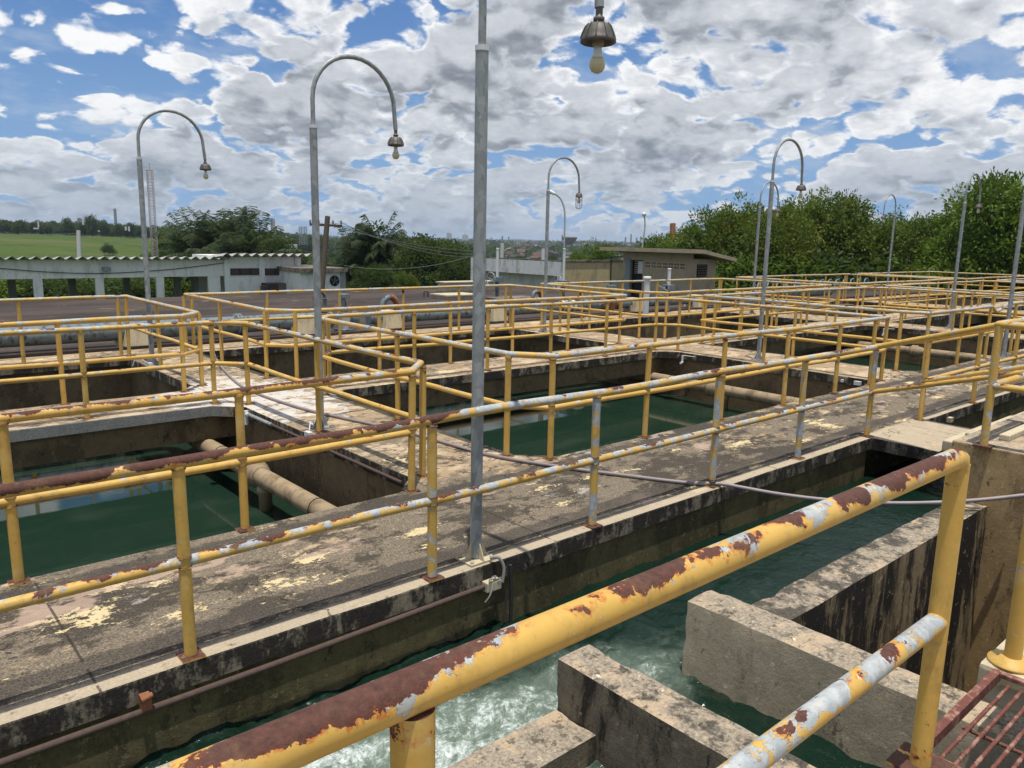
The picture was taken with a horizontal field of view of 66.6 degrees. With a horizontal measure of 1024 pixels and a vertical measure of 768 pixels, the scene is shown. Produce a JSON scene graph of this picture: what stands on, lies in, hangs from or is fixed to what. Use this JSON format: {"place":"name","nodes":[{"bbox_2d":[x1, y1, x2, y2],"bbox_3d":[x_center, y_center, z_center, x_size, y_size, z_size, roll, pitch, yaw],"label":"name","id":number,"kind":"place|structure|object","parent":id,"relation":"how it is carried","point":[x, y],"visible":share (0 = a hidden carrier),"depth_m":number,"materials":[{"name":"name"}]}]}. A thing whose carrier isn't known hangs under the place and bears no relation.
{"place":"outdoors","nodes":[
{"label":"outdoors","id":0,"kind":"place"},
{"bbox_2d":[0,231,628,285],"bbox_3d":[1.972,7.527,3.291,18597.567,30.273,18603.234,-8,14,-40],"label":"ground","id":1,"kind":"structure","parent":0,"point":[16,246],"depth_m":220.18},
{"bbox_2d":[1,279,81,300],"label":"shrub","id":2,"kind":"object","parent":1,"relation":"on","point":[28,286],"visible":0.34,"depth_m":57.67,"materials":[{"name":"green plant"}]},
{"bbox_2d":[30,278,109,299],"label":"shrub","id":3,"kind":"object","parent":1,"relation":"on","point":[58,288],"visible":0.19,"depth_m":56.89,"materials":[{"name":"green plant"}]},
{"bbox_2d":[60,277,167,299],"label":"shrub","id":4,"kind":"object","parent":1,"relation":"on","point":[83,290],"visible":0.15,"depth_m":55.12,"materials":[{"name":"green plant"}]},
{"bbox_2d":[0,256,230,297],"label":"white hall","id":5,"kind":"structure","parent":1,"relation":"on","point":[37,269],"depth_m":43.17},
{"bbox_2d":[84,277,191,299],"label":"shrub","id":6,"kind":"object","parent":1,"relation":"on","point":[138,287],"visible":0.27,"depth_m":55.15,"materials":[{"name":"green plant"}]},
{"bbox_2d":[144,164,158,279],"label":"lattice mast","id":7,"kind":"object","parent":1,"relation":"on","point":[150,211],"visible":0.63,"depth_m":58.49,"materials":[{"name":"metal"}]},
{"bbox_2d":[148,210,212,257],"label":"tree","id":8,"kind":"object","parent":1,"relation":"on","point":[166,244],"visible":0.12,"depth_m":61.52,"materials":[{"name":"green plant"}]},
{"bbox_2d":[150,206,243,257],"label":"broadleaf tree","id":9,"kind":"object","parent":1,"relation":"on","point":[190,239],"visible":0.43,"depth_m":59.26,"materials":[{"name":"green plant"}]},
{"bbox_2d":[182,226,268,282],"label":"tree","id":10,"kind":"object","parent":1,"relation":"on","point":[221,240],"visible":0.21,"depth_m":56.44,"materials":[{"name":"green plant"}]},
{"bbox_2d":[192,205,294,252],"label":"tree","id":11,"kind":"object","parent":1,"relation":"on","point":[245,215],"visible":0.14,"depth_m":59.77,"materials":[{"name":"green plant"}]},
{"bbox_2d":[192,253,311,294],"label":"white block","id":12,"kind":"structure","parent":1,"relation":"on","point":[247,272],"depth_m":48.05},
{"bbox_2d":[225,208,304,262],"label":"tree","id":13,"kind":"object","parent":1,"relation":"on","point":[264,231],"visible":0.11,"depth_m":61.64,"materials":[{"name":"green plant"}]},
{"bbox_2d":[225,226,305,253],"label":"tree","id":14,"kind":"object","parent":1,"relation":"on","point":[287,249],"visible":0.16,"depth_m":58.25,"materials":[{"name":"green plant"}]},
{"bbox_2d":[277,265,347,292],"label":"white annex","id":15,"kind":"object","parent":1,"relation":"on","point":[296,277],"visible":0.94,"depth_m":48.09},
{"bbox_2d":[309,216,341,288],"bbox_3d":[-9.607,-6.551,40.268,1.405,4.177,1.192,-8,14,-40],"label":"power pole","id":16,"kind":"object","parent":1,"relation":"on","point":[326,224],"visible":0.84,"depth_m":39.89,"materials":[{"name":"brown wood"}]},
{"bbox_2d":[311,239,368,291],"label":"tree","id":17,"kind":"object","parent":1,"relation":"on","point":[348,263],"visible":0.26,"depth_m":63.31,"materials":[{"name":"green plant"}]},
{"bbox_2d":[307,222,399,283],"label":"palm tree","id":18,"kind":"object","parent":1,"relation":"on","point":[344,238],"visible":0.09,"depth_m":64.39,"materials":[{"name":"green plant"}]},
{"bbox_2d":[346,261,397,290],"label":"bush","id":19,"kind":"object","parent":1,"relation":"on","point":[377,277],"visible":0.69,"depth_m":59.05,"materials":[{"name":"green plant"}]},
{"bbox_2d":[345,211,412,269],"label":"palm tree","id":20,"kind":"object","parent":1,"relation":"on","point":[382,244],"visible":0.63,"depth_m":63.26,"materials":[{"name":"green plant"}]},
{"bbox_2d":[359,218,394,266],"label":"creeper","id":21,"kind":"object","parent":20,"relation":"attached to","point":[381,258],"visible":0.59,"depth_m":63.45,"materials":[{"name":"green plant"}]},
{"bbox_2d":[391,268,421,289],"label":"bush","id":22,"kind":"object","parent":1,"relation":"on","point":[404,280],"visible":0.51,"depth_m":55.72,"materials":[{"name":"green plant"}]},
{"bbox_2d":[388,232,472,285],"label":"broadleaf tree","id":23,"kind":"object","parent":1,"relation":"on","point":[413,259],"visible":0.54,"depth_m":60.47,"materials":[{"name":"green plant"}]},
{"bbox_2d":[430,254,470,285],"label":"broadleaf tree","id":24,"kind":"object","parent":1,"relation":"on","point":[452,271],"visible":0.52,"depth_m":58.99,"materials":[{"name":"green plant"}]},
{"bbox_2d":[0,287,910,353],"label":"reservoir","id":25,"kind":"object","parent":1,"relation":"on","point":[50,310],"visible":0.09,"depth_m":22.13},
{"bbox_2d":[114,323,148,346],"bbox_3d":[-6.882,-0.899,14.139,0.538,0.400,0.576,-8,14,-40],"label":"pipe support","id":26,"kind":"object","parent":25,"relation":"on","point":[137,338],"visible":0.34,"depth_m":13.96,"materials":[{"name":"beige concrete"}]},
{"bbox_2d":[0,290,832,347],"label":"pipe","id":27,"kind":"object","parent":26,"relation":"on","point":[44,339],"visible":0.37,"depth_m":15.21,"materials":[{"name":"grey metal"}]},
{"bbox_2d":[289,315,314,333],"bbox_3d":[-4.411,-1.243,16.269,0.538,0.400,0.576,-8,14,-40],"label":"pipe support","id":28,"kind":"object","parent":25,"relation":"on","point":[305,326],"visible":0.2,"depth_m":16.08,"materials":[{"name":"beige concrete"}]},
{"bbox_2d":[327,294,359,331],"bbox_3d":[-3.650,-1.536,16.819,0.640,0.810,0.416,-8,14,-40],"label":"gate valve","id":29,"kind":"object","parent":25,"relation":"on","point":[350,319],"visible":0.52,"depth_m":16.75,"materials":[{"name":"grey metal"}]},
{"bbox_2d":[373,309,401,328],"bbox_3d":[-2.829,-1.463,17.632,0.538,0.400,0.576,-8,14,-40],"label":"pipe support","id":30,"kind":"object","parent":25,"relation":"on","point":[391,321],"visible":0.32,"depth_m":17.44,"materials":[{"name":"beige concrete"}]},
{"bbox_2d":[436,280,494,291],"bbox_3d":[-1.743,-3.901,30.967,2.720,0.374,0.620,-8,14,-40],"label":"roof hatch","id":31,"kind":"object","parent":25,"relation":"on","point":[447,283],"visible":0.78,"depth_m":30.36,"materials":[{"name":"beige concrete"}]},
{"bbox_2d":[255,230,657,259],"bbox_3d":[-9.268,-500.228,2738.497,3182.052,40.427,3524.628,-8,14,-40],"label":"woodland","id":32,"kind":"object","parent":1,"relation":"on","point":[494,245],"visible":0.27,"depth_m":868.39,"materials":[{"name":"green plant"}]},
{"bbox_2d":[471,256,561,290],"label":"white tank building","id":33,"kind":"structure","parent":1,"relation":"on","point":[527,272],"depth_m":43.03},
{"bbox_2d":[561,256,622,293],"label":"beige wall","id":34,"kind":"structure","parent":1,"relation":"on","point":[591,270],"depth_m":41.38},
{"bbox_2d":[580,237,619,259],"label":"broadleaf tree","id":35,"kind":"object","parent":1,"relation":"on","point":[595,253],"visible":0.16,"depth_m":65.60,"materials":[{"name":"green plant"}]},
{"bbox_2d":[631,227,684,248],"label":"broadleaf tree","id":36,"kind":"object","parent":1,"relation":"on","point":[648,243],"visible":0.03,"depth_m":51.55,"materials":[{"name":"green plant"}]},
{"bbox_2d":[599,247,736,297],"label":"pump house","id":37,"kind":"structure","parent":1,"relation":"on","point":[653,263],"depth_m":34.97,"materials":[{"name":"beige concrete"}]},
{"bbox_2d":[632,260,642,297],"bbox_3d":[5.938,-4.815,36.463,0.080,1.944,0.767,-8,14,-40],"label":"door","id":38,"kind":"structure","parent":37,"relation":"in","point":[638,264],"depth_m":36.51,"materials":[{"name":"white metal"}]},
{"bbox_2d":[658,222,704,248],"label":"broadleaf tree","id":39,"kind":"object","parent":1,"relation":"on","point":[684,244],"visible":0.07,"depth_m":46.44,"materials":[{"name":"green plant"}]},
{"bbox_2d":[659,218,771,288],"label":"shrub","id":40,"kind":"object","parent":1,"relation":"on","point":[711,234],"visible":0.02,"depth_m":44.00,"materials":[{"name":"green plant"}]},
{"bbox_2d":[685,189,784,261],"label":"broadleaf tree","id":41,"kind":"object","parent":1,"relation":"on","point":[726,215],"visible":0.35,"depth_m":45.03,"materials":[{"name":"green plant"}]},
{"bbox_2d":[715,254,775,293],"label":"shrub","id":42,"kind":"object","parent":1,"relation":"on","point":[722,267],"visible":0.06,"depth_m":41.78,"materials":[{"name":"green plant"}]},
{"bbox_2d":[715,251,825,289],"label":"shrub","id":43,"kind":"object","parent":1,"relation":"on","point":[782,271],"visible":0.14,"depth_m":40.92,"materials":[{"name":"green plant"}]},
{"bbox_2d":[731,209,824,285],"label":"broadleaf tree","id":44,"kind":"object","parent":1,"relation":"on","point":[786,240],"visible":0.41,"depth_m":41.74,"materials":[{"name":"green plant"}]},
{"bbox_2d":[725,223,869,292],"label":"shrub","id":45,"kind":"object","parent":1,"relation":"on","point":[820,261],"visible":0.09,"depth_m":41.75,"materials":[{"name":"green plant"}]},
{"bbox_2d":[772,183,851,252],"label":"broadleaf tree","id":46,"kind":"object","parent":1,"relation":"on","point":[782,208],"visible":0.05,"depth_m":47.44,"materials":[{"name":"green plant"}]},
{"bbox_2d":[783,189,879,281],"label":"broadleaf tree","id":47,"kind":"object","parent":1,"relation":"on","point":[838,225],"visible":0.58,"depth_m":44.47,"materials":[{"name":"green plant"}]},
{"bbox_2d":[815,232,914,289],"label":"shrub","id":48,"kind":"object","parent":1,"relation":"on","point":[867,267],"visible":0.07,"depth_m":43.10,"materials":[{"name":"green plant"}]},
{"bbox_2d":[848,204,907,265],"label":"broadleaf tree","id":49,"kind":"object","parent":1,"relation":"on","point":[882,234],"visible":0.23,"depth_m":45.57,"materials":[{"name":"green plant"}]},
{"bbox_2d":[886,211,945,271],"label":"broadleaf tree","id":50,"kind":"object","parent":1,"relation":"on","point":[921,225],"visible":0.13,"depth_m":43.16,"materials":[{"name":"green plant"}]},
{"bbox_2d":[901,183,975,280],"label":"broadleaf tree","id":51,"kind":"object","parent":1,"relation":"on","point":[942,218],"visible":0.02,"depth_m":41.63,"materials":[{"name":"green plant"}]},
{"bbox_2d":[905,165,1023,294],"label":"broadleaf tree","id":52,"kind":"object","parent":1,"relation":"on","point":[989,238],"visible":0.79,"depth_m":35.65,"materials":[{"name":"green plant"}]},
{"bbox_2d":[0,349,945,584],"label":"water","id":53,"kind":"structure","parent":0,"point":[65,533],"depth_m":9.01,"materials":[{"name":"liquid"}]},
{"bbox_2d":[0,0,1023,242],"label":"sky","id":54,"kind":"structure","parent":0,"point":[692,104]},
{"bbox_2d":[133,458,944,767],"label":"water","id":55,"kind":"structure","parent":0,"point":[649,642],"depth_m":4.70,"materials":[{"name":"liquid"}]},
{"bbox_2d":[446,710,595,767],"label":"wall","id":56,"kind":"structure","parent":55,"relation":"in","point":[555,739],"depth_m":3.67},
{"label":"pit floor","id":57,"kind":"structure","parent":0,"visible":0},
{"bbox_2d":[557,644,815,767],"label":"baffle wall","id":58,"kind":"structure","parent":57,"relation":"on","point":[628,717],"depth_m":3.60,"materials":[{"name":"concrete"}]},
{"bbox_2d":[682,590,1023,767],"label":"baffle wall","id":59,"kind":"structure","parent":57,"relation":"on","point":[764,662],"depth_m":4.09,"materials":[{"name":"concrete"}]},
{"bbox_2d":[752,503,986,690],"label":"baffle wall","id":60,"kind":"structure","parent":57,"relation":"on","point":[873,597],"depth_m":5.36,"materials":[{"name":"concrete"}]},
{"bbox_2d":[951,413,1023,692],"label":"raised platform","id":61,"kind":"structure","parent":57,"relation":"on","point":[997,469],"depth_m":6.41,"materials":[{"name":"concrete"}]},
{"bbox_2d":[972,317,1023,448],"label":"pipe railing","id":62,"kind":"object","parent":61,"relation":"on","point":[994,384],"visible":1,"depth_m":6.26,"materials":[{"name":"metal"}]},
{"bbox_3d":[5.107,2.840,2.904,3.110,2.900,4.720,-8,14,-40],"label":"pit wall","id":63,"kind":"object","parent":57,"relation":"on","visible":0},
{"bbox_2d":[977,639,1023,716],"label":"concrete ledge","id":64,"kind":"object","parent":63,"relation":"on","point":[986,666],"visible":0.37,"depth_m":3.04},
{"bbox_2d":[987,519,1023,674],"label":"railing post","id":65,"kind":"object","parent":64,"relation":"on","point":[1009,658],"visible":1,"depth_m":3.03,"materials":[{"name":"metal"}]},
{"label":"tank floor","id":66,"kind":"structure","parent":0,"visible":0},
{"bbox_2d":[130,366,402,506],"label":"tank wall","id":67,"kind":"structure","parent":66,"relation":"on","point":[332,480],"depth_m":8.32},
{"bbox_2d":[0,451,865,767],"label":"channel wall","id":68,"kind":"structure","parent":66,"relation":"on","point":[132,743],"depth_m":4.69,"materials":[{"name":"concrete"}]},
{"bbox_2d":[0,556,512,766],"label":"conduit","id":69,"kind":"object","parent":68,"relation":"attached to","point":[492,583],"visible":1,"depth_m":4.06,"materials":[{"name":"brown metal"}]},
{"bbox_2d":[187,439,335,513],"bbox_3d":[-6.080,0.993,8.253,10.033,0.801,4.764,0,11,-6],"label":"basin pipe","id":70,"kind":"object","parent":68,"relation":"attached to","point":[264,480],"visible":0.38,"depth_m":8.15,"materials":[{"name":"concrete"}]},
{"bbox_2d":[0,297,938,409],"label":"tank wall","id":71,"kind":"structure","parent":66,"relation":"on","point":[25,394],"depth_m":15.19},
{"bbox_2d":[514,335,858,410],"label":"tank wall","id":72,"kind":"structure","parent":66,"relation":"on","point":[768,382],"depth_m":14.34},
{"bbox_2d":[724,316,1023,366],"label":"tank wall","id":73,"kind":"structure","parent":66,"relation":"on","point":[968,346],"depth_m":20.30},
{"bbox_2d":[855,305,1023,333],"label":"tank wall","id":74,"kind":"structure","parent":66,"relation":"on","point":[985,319],"depth_m":27.03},
{"bbox_2d":[864,396,1023,476],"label":"channel wall","id":75,"kind":"structure","parent":66,"relation":"on","point":[876,461],"depth_m":10.46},
{"bbox_2d":[0,293,1023,752],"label":"deck","id":76,"kind":"structure","parent":75,"relation":"on","point":[72,661],"depth_m":6.00,"materials":[{"name":"concrete"}]},
{"bbox_2d":[0,295,207,405],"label":"pipe railing","id":77,"kind":"object","parent":76,"relation":"on","point":[118,318],"visible":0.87,"depth_m":10.22,"materials":[{"name":"metal"}]},
{"bbox_2d":[0,416,235,470],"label":"walkway beam","id":78,"kind":"structure","parent":76,"relation":"attached to","point":[33,452],"depth_m":8.90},
{"bbox_2d":[136,109,210,364],"bbox_3d":[-5.299,-2.293,12.339,1.187,3.922,0.184,-8,14,-40],"label":"lamp post","id":79,"kind":"object","parent":76,"relation":"on","point":[205,166],"visible":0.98,"depth_m":12.04,"materials":[{"name":"metal"}]},
{"bbox_2d":[0,320,426,587],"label":"pipe railing","id":80,"kind":"object","parent":76,"relation":"on","point":[318,383],"visible":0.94,"depth_m":5.89,"materials":[{"name":"metal"}]},
{"bbox_2d":[244,410,402,483],"bbox_3d":[-2.105,0.658,8.179,0.057,0.170,3.408,-8,14,-40],"label":"conduit","id":81,"kind":"object","parent":76,"relation":"attached to","point":[247,414],"visible":0.86,"depth_m":7.82,"materials":[{"name":"metal"}]},
{"bbox_2d":[308,54,403,429],"bbox_3d":[-1.684,-1.503,8.487,1.187,3.922,0.184,-8,14,-40],"label":"lamp post","id":82,"kind":"object","parent":76,"relation":"on","point":[395,141],"visible":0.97,"depth_m":8.16,"materials":[{"name":"metal"}]},
{"bbox_2d":[182,284,626,378],"bbox_3d":[-1.709,-1.202,14.782,7.640,1.033,3.710,-8,14,-40],"label":"pipe railing","id":83,"kind":"object","parent":76,"relation":"on","point":[266,343],"visible":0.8,"depth_m":13.82,"materials":[{"name":"metal"}]},
{"bbox_2d":[0,345,879,664],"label":"pipe railing","id":84,"kind":"object","parent":76,"relation":"on","point":[182,563],"visible":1,"depth_m":4.46,"materials":[{"name":"metal"}]},
{"bbox_2d":[872,323,1023,393],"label":"handrail","id":85,"kind":"object","parent":84,"relation":"attached to","point":[978,328],"visible":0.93,"depth_m":7.83,"materials":[{"name":"metal"}]},
{"bbox_2d":[0,292,924,358],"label":"kerb","id":86,"kind":"structure","parent":76,"relation":"attached to","point":[49,353],"depth_m":16.43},
{"bbox_2d":[347,358,664,410],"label":"walkway beam","id":87,"kind":"structure","parent":76,"relation":"attached to","point":[519,384],"depth_m":13.04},
{"bbox_2d":[455,0,615,567],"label":"lamp post","id":88,"kind":"object","parent":76,"relation":"on","point":[597,33],"visible":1,"depth_m":4.70,"materials":[{"name":"metal"}]},
{"bbox_2d":[539,157,582,331],"bbox_3d":[1.148,-3.195,17.921,1.179,3.923,0.184,-8,14,-40],"label":"lamp post","id":89,"kind":"object","parent":76,"relation":"on","point":[578,195],"visible":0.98,"depth_m":17.64,"materials":[{"name":"metal"}]},
{"bbox_2d":[322,297,890,460],"bbox_3d":[1.614,-0.483,11.265,7.690,1.039,4.430,-8,14,-40],"label":"pipe railing","id":90,"kind":"object","parent":76,"relation":"on","point":[766,332],"visible":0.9,"depth_m":10.06,"materials":[{"name":"metal"}]},
{"bbox_2d":[215,355,1023,504],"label":"hose","id":91,"kind":"object","parent":76,"relation":"on","point":[994,498],"visible":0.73,"depth_m":6.81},
{"bbox_2d":[539,278,831,338],"bbox_3d":[4.764,-2.126,20.491,7.760,1.033,3.630,-8,14,-40],"label":"pipe railing","id":92,"kind":"object","parent":76,"relation":"on","point":[719,290],"visible":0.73,"depth_m":19.27,"materials":[{"name":"metal"}]},
{"bbox_2d":[747,181,780,313],"bbox_3d":[7.671,-4.108,23.581,1.187,3.921,0.184,-8,14,-40],"label":"lamp post","id":93,"kind":"object","parent":76,"relation":"on","point":[756,247],"visible":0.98,"depth_m":23.29,"materials":[{"name":"metal"}]},
{"bbox_2d":[751,138,805,360],"bbox_3d":[4.885,-2.414,14.134,1.187,3.923,0.184,-8,14,-40],"label":"lamp post","id":94,"kind":"object","parent":76,"relation":"on","point":[801,187],"visible":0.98,"depth_m":13.86,"materials":[{"name":"metal"}]},
{"bbox_2d":[732,330,866,353],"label":"walkway beam","id":95,"kind":"structure","parent":76,"relation":"attached to","point":[776,347],"depth_m":19.03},
{"bbox_2d":[733,273,953,317],"bbox_3d":[11.475,-3.123,26.613,7.690,1.036,3.990,-8,14,-40],"label":"pipe railing","id":96,"kind":"object","parent":76,"relation":"on","point":[846,283],"visible":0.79,"depth_m":25.79,"materials":[{"name":"metal"}]},
{"bbox_2d":[698,287,1023,372],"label":"pipe railing","id":97,"kind":"object","parent":76,"relation":"on","point":[862,308],"visible":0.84,"depth_m":15.61,"materials":[{"name":"metal"}]},
{"bbox_2d":[854,271,1023,306],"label":"pipe railing","id":98,"kind":"object","parent":76,"relation":"on","point":[966,279],"visible":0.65,"depth_m":31.68,"materials":[{"name":"metal"}]},
{"bbox_2d":[911,315,981,326],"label":"walkway beam","id":99,"kind":"structure","parent":76,"relation":"attached to","point":[975,319],"depth_m":25.40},
{"bbox_2d":[880,280,1023,327],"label":"pipe railing","id":100,"kind":"object","parent":76,"relation":"on","point":[928,295],"visible":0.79,"depth_m":22.37,"materials":[{"name":"metal"}]},
{"bbox_2d":[945,173,982,328],"bbox_3d":[11.912,-3.476,20.457,1.187,3.991,0.184,-8,14,-40],"label":"lamp post","id":101,"kind":"object","parent":76,"relation":"on","point":[978,206],"visible":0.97,"depth_m":20.19,"materials":[{"name":"metal"}]},
{"bbox_2d":[913,330,1023,421],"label":"pipe railing","id":102,"kind":"object","parent":76,"relation":"on","point":[978,365],"visible":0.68,"depth_m":10.44,"materials":[{"name":"metal"}]},
{"bbox_2d":[925,329,1023,382],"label":"handrail","id":103,"kind":"object","parent":102,"relation":"attached to","point":[981,372],"visible":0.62,"depth_m":8.98,"materials":[{"name":"metal"}]},
{"bbox_2d":[942,411,1023,450],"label":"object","id":104,"kind":"structure","parent":76,"relation":"on","point":[947,444],"depth_m":8.06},
{"bbox_2d":[1000,190,1023,357],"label":"lamp post","id":105,"kind":"object","parent":76,"relation":"on","point":[1003,354],"visible":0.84,"depth_m":14.86,"materials":[{"name":"metal"}]},
{"bbox_2d":[627,372,798,409],"bbox_3d":[0.927,0.061,14.063,9.248,0.801,4.540,1,11,-2],"label":"basin pipe","id":106,"kind":"object","parent":75,"relation":"attached to","point":[750,395],"visible":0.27,"depth_m":13.76,"materials":[{"name":"concrete"}]},
{"bbox_2d":[836,341,990,365],"bbox_3d":[7.550,-0.858,19.763,9.225,0.801,4.532,1,11,-2],"label":"basin pipe","id":107,"kind":"object","parent":75,"relation":"attached to","point":[914,350],"visible":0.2,"depth_m":19.66,"materials":[{"name":"concrete"}]},
{"bbox_3d":[0.026,3.451,-1.399,7.500,3.060,4.860,-8,14,-40],"label":"camera platform","id":108,"kind":"object","parent":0,"visible":0},
{"bbox_2d":[156,448,970,767],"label":"pipe railing","id":109,"kind":"object","parent":108,"relation":"on","point":[402,704],"visible":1,"depth_m":1.33,"materials":[{"name":"metal"}]},
{"bbox_2d":[932,668,1023,767],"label":"floor grating","id":110,"kind":"object","parent":108,"relation":"on","point":[962,708],"visible":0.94,"depth_m":2.72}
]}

